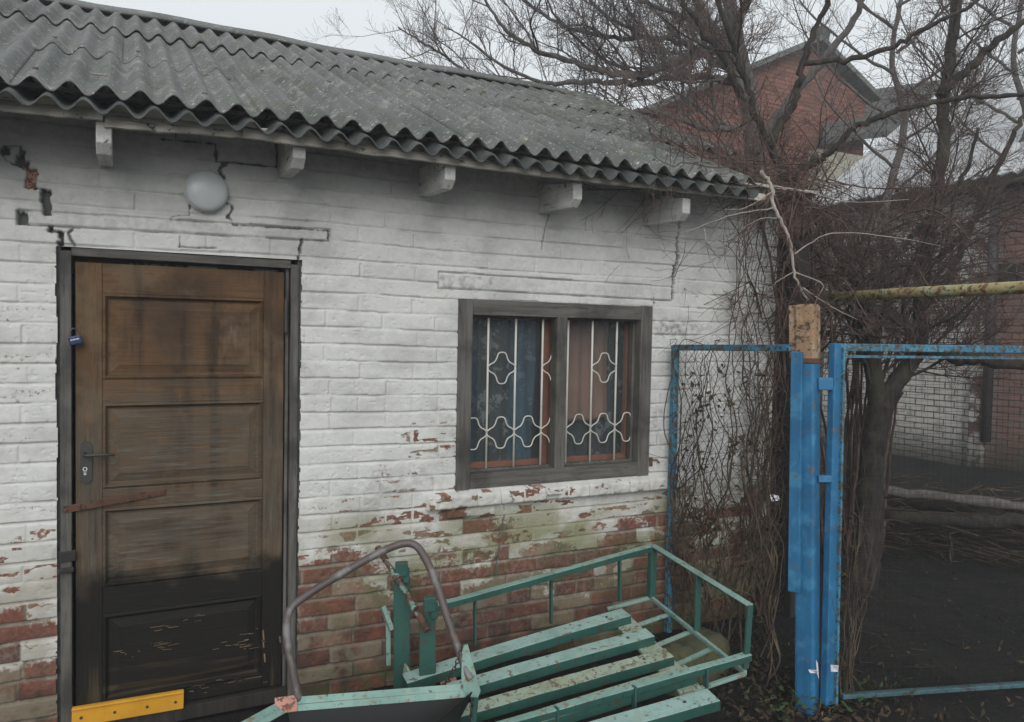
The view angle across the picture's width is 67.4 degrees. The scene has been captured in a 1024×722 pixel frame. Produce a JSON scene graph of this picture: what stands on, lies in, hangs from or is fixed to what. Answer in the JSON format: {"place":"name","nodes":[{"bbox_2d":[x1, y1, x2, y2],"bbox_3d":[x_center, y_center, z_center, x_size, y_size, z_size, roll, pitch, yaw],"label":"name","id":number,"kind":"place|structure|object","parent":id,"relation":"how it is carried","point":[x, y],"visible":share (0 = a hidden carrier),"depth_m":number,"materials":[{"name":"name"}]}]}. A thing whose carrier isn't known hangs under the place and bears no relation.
{"place":"outdoors","nodes":[
{"label":"outdoors","id":0,"kind":"place"},
{"bbox_2d":[80,0,1023,155],"label":"sky","id":1,"kind":"structure","parent":0,"point":[278,17],"materials":[{"name":"white"}]},
{"bbox_2d":[176,425,1023,721],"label":"ground","id":2,"kind":"structure","parent":0,"point":[996,709],"depth_m":4.28,"materials":[{"name":"soil"}]},
{"bbox_2d":[242,539,480,721],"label":"handcart","id":3,"kind":"object","parent":2,"relation":"on","point":[443,703],"visible":0.99,"depth_m":2.80,"materials":[{"name":"green metal"}]},
{"bbox_2d":[442,645,463,684],"bbox_3d":[-0.246,1.190,2.910,0.020,0.297,0.203,-1,3,-38],"label":"chain","id":4,"kind":"object","parent":3,"relation":"hanging from","point":[451,673],"visible":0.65,"depth_m":2.87,"materials":[{"name":"metal"}]},
{"bbox_2d":[469,697,473,721],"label":"chain","id":5,"kind":"object","parent":3,"relation":"hanging from","point":[471,712],"visible":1,"depth_m":2.79,"materials":[{"name":"metal"}]},
{"bbox_2d":[0,0,818,721],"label":"outbuilding","id":6,"kind":"structure","parent":2,"relation":"on","point":[236,426],"depth_m":3.42,"materials":[{"name":"brick"}]},
{"bbox_2d":[91,73,107,75],"bbox_3d":[-1.456,-1.011,2.711,0.059,0.013,0.008,1,2,4],"label":"stick","id":7,"kind":"object","parent":6,"relation":"on","point":[99,74],"visible":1,"depth_m":2.71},
{"bbox_2d":[57,247,298,721],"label":"door","id":8,"kind":"structure","parent":6,"relation":"in","point":[157,338],"depth_m":3.20,"materials":[{"name":"brown wood"}]},
{"bbox_2d":[68,328,82,345],"bbox_3d":[-1.691,-0.094,2.976,0.051,0.071,0.026,0,2,-26],"label":"padlock","id":9,"kind":"object","parent":8,"relation":"hanging from","point":[76,339],"visible":1,"depth_m":2.97,"materials":[{"name":"blue metal"}]},
{"bbox_2d":[184,170,228,212],"bbox_3d":[-1.250,-0.698,3.146,0.172,0.172,0.060,0,2,-26],"label":"wall lamp","id":10,"kind":"object","parent":6,"relation":"attached to","point":[206,191],"visible":1,"depth_m":3.12,"materials":[{"name":"white glass"}]},
{"bbox_2d":[476,319,508,460],"bbox_3d":[-0.099,0.144,4.032,0.181,0.858,0.032,0,2,-26],"label":"curtain","id":11,"kind":"object","parent":6,"relation":"hanging from","point":[499,368],"visible":0.77,"depth_m":4.03,"materials":[{"name":"fabric"}]},
{"bbox_2d":[470,319,535,461],"bbox_3d":[-0.164,0.142,4.046,0.634,0.858,0.044,0,2,-26],"label":"curtain","id":12,"kind":"object","parent":6,"relation":"hanging from","point":[526,358],"visible":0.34,"depth_m":4.14,"materials":[{"name":"blue fabric"}]},
{"bbox_2d":[454,298,659,490],"bbox_3d":[0.244,0.162,4.045,1.214,0.930,0.185,0,2,-26],"label":"window","id":13,"kind":"structure","parent":6,"relation":"in","point":[553,464],"depth_m":3.98,"materials":[{"name":"grey wood"}]},
{"bbox_2d":[540,322,608,420],"bbox_3d":[0.350,0.025,4.258,0.437,0.619,0.036,0,2,-26],"label":"curtain","id":14,"kind":"object","parent":6,"relation":"hanging from","point":[579,370],"visible":0.46,"depth_m":4.29,"materials":[{"name":"fabric"}]},
{"bbox_2d":[539,323,623,455],"bbox_3d":[0.423,0.174,4.346,0.607,0.860,0.040,0,2,-26],"label":"curtain","id":15,"kind":"object","parent":6,"relation":"hanging from","point":[602,427],"visible":0.28,"depth_m":4.41,"materials":[{"name":"fabric"}]},
{"bbox_2d":[563,1,1023,621],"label":"climbing vine","id":16,"kind":"object","parent":6,"relation":"attached to","point":[745,213],"visible":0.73,"depth_m":4.37,"materials":[{"name":"brown plant"}]},
{"bbox_2d":[770,494,778,501],"bbox_3d":[1.433,0.747,4.192,0.054,0.039,0.025,1,2,0],"label":"plastic scrap","id":17,"kind":"object","parent":16,"relation":"attached to","point":[775,496],"visible":0.64,"depth_m":4.19,"materials":[{"name":"white plastic"}]},
{"bbox_2d":[380,544,752,721],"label":"slatted platform","id":18,"kind":"structure","parent":2,"relation":"on","point":[694,699],"depth_m":3.27,"materials":[{"name":"green wood"}]},
{"bbox_2d":[375,545,430,632],"bbox_3d":[-0.477,0.984,3.342,0.045,0.283,0.417,-1,3,-40],"label":"pipe bar","id":19,"kind":"object","parent":18,"relation":"on","point":[414,608],"visible":0.88,"depth_m":3.32,"materials":[{"name":"grey metal"}]},
{"bbox_2d":[294,0,864,182],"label":"bare tree","id":20,"kind":"object","parent":2,"relation":"on","point":[592,32],"visible":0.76,"depth_m":6.87,"materials":[{"name":"brown plant"}]},
{"bbox_2d":[326,472,1023,721],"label":"leaf litter","id":21,"kind":"object","parent":2,"relation":"on","point":[998,555],"visible":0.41,"depth_m":5.55,"materials":[{"name":"brown plant"}]},
{"bbox_2d":[887,495,1000,514],"bbox_3d":[3.347,1.146,6.197,1.061,0.180,0.137,1,2,11],"label":"log","id":22,"kind":"object","parent":21,"relation":"on","point":[922,505],"visible":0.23,"depth_m":6.14,"materials":[{"name":"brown wood"}]},
{"bbox_2d":[884,510,1023,528],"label":"log","id":23,"kind":"object","parent":21,"relation":"on","point":[961,520],"visible":0.77,"depth_m":5.80,"materials":[{"name":"grey wood"}]},
{"bbox_2d":[884,485,1023,510],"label":"log","id":24,"kind":"object","parent":21,"relation":"on","point":[977,501],"visible":0.69,"depth_m":5.94,"materials":[{"name":"grey wood"}]},
{"bbox_2d":[651,627,729,696],"bbox_3d":[0.875,1.466,3.725,0.448,0.271,0.204,-1,3,-40],"label":"stone block","id":25,"kind":"object","parent":2,"relation":"on","point":[684,647],"depth_m":3.65,"materials":[{"name":"grey stone"}]},
{"bbox_2d":[664,344,791,677],"bbox_3d":[1.057,0.713,3.861,0.034,1.612,0.848,0,2,-26],"label":"fence panel","id":26,"kind":"object","parent":2,"relation":"on","point":[673,443],"visible":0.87,"depth_m":3.92,"materials":[{"name":"blue metal"}]},
{"bbox_2d":[644,306,798,684],"bbox_3d":[1.058,0.617,3.830,0.490,1.800,1.046,0,2,-26],"label":"dry creeper","id":27,"kind":"object","parent":26,"relation":"attached to","point":[707,590],"visible":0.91,"depth_m":3.90,"materials":[{"name":"brown plant"}]},
{"bbox_2d":[641,26,881,424],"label":"brick house","id":28,"kind":"structure","parent":2,"relation":"on","point":[809,99],"depth_m":14.09,"materials":[{"name":"red brick"}]},
{"bbox_2d":[775,238,808,617],"bbox_3d":[1.689,0.398,4.642,0.205,2.253,0.235,0,2,-26],"label":"timber post","id":29,"kind":"object","parent":2,"relation":"on","point":[787,601],"visible":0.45,"depth_m":4.56,"materials":[{"name":"brown wood"}]},
{"bbox_2d":[814,281,1023,302],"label":"gas pipe","id":30,"kind":"object","parent":29,"relation":"attached to","point":[998,288],"visible":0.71,"depth_m":3.77,"materials":[{"name":"yellow metal"}]},
{"bbox_2d":[580,67,1023,595],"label":"thicket","id":31,"kind":"object","parent":2,"relation":"on","point":[811,265],"visible":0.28,"depth_m":4.36,"materials":[{"name":"brown plant"}]},
{"bbox_2d":[788,304,832,714],"bbox_3d":[1.315,0.678,3.440,0.205,1.865,0.142,3,3,37],"label":"gate post","id":32,"kind":"object","parent":2,"relation":"on","point":[808,384],"visible":0.95,"depth_m":3.41,"materials":[{"name":"blue metal"}]},
{"bbox_2d":[664,167,951,332],"bbox_3d":[1.343,-0.509,3.468,1.304,0.759,0.359,1,2,-3],"label":"hanging branch","id":33,"kind":"object","parent":32,"relation":"hanging from","point":[773,207],"visible":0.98,"depth_m":3.45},
{"bbox_2d":[809,661,838,678],"bbox_3d":[1.343,1.332,3.314,0.139,0.092,0.027,1,2,-1],"label":"paper scrap","id":34,"kind":"object","parent":32,"relation":"attached to","point":[834,668],"visible":1,"depth_m":3.31,"materials":[{"name":"white paper"}]},
{"bbox_2d":[820,343,1023,705],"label":"yard gate","id":35,"kind":"structure","parent":32,"relation":"attached to","point":[832,580],"depth_m":3.46,"materials":[{"name":"blue metal"}]},
{"bbox_2d":[826,433,889,712],"bbox_3d":[1.515,0.960,3.408,0.297,1.326,0.294,2,2,32],"label":"dry creeper","id":36,"kind":"object","parent":35,"relation":"attached to","point":[848,679],"visible":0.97,"depth_m":3.43,"materials":[{"name":"brown plant"}]},
{"bbox_2d":[615,0,1023,589],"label":"bare tree","id":37,"kind":"object","parent":2,"relation":"on","point":[875,430],"visible":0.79,"depth_m":5.09,"materials":[{"name":"brown plant"}]},
{"bbox_2d":[721,663,919,721],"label":"ground weeds","id":38,"kind":"object","parent":2,"relation":"on","point":[781,687],"visible":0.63,"depth_m":3.43,"materials":[{"name":"plant"}]},
{"bbox_2d":[808,80,939,424],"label":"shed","id":39,"kind":"structure","parent":2,"relation":"on","point":[839,171],"depth_m":14.33,"materials":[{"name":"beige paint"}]},
{"bbox_2d":[754,0,1023,332],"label":"bare tree","id":40,"kind":"object","parent":2,"relation":"on","point":[885,68],"visible":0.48,"depth_m":8.58,"materials":[{"name":"brown plant"}]},
{"bbox_2d":[775,138,1023,556],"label":"thicket","id":41,"kind":"object","parent":2,"relation":"on","point":[852,396],"visible":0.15,"depth_m":5.79,"materials":[{"name":"brown plant"}]},
{"bbox_2d":[858,0,1023,156],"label":"bare tree","id":42,"kind":"object","parent":2,"relation":"on","point":[1017,78],"visible":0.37,"depth_m":8.70,"materials":[{"name":"brown plant"}]},
{"bbox_2d":[803,60,1023,471],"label":"yard building","id":43,"kind":"structure","parent":0,"point":[912,431],"depth_m":9.34,"materials":[{"name":"brick"}]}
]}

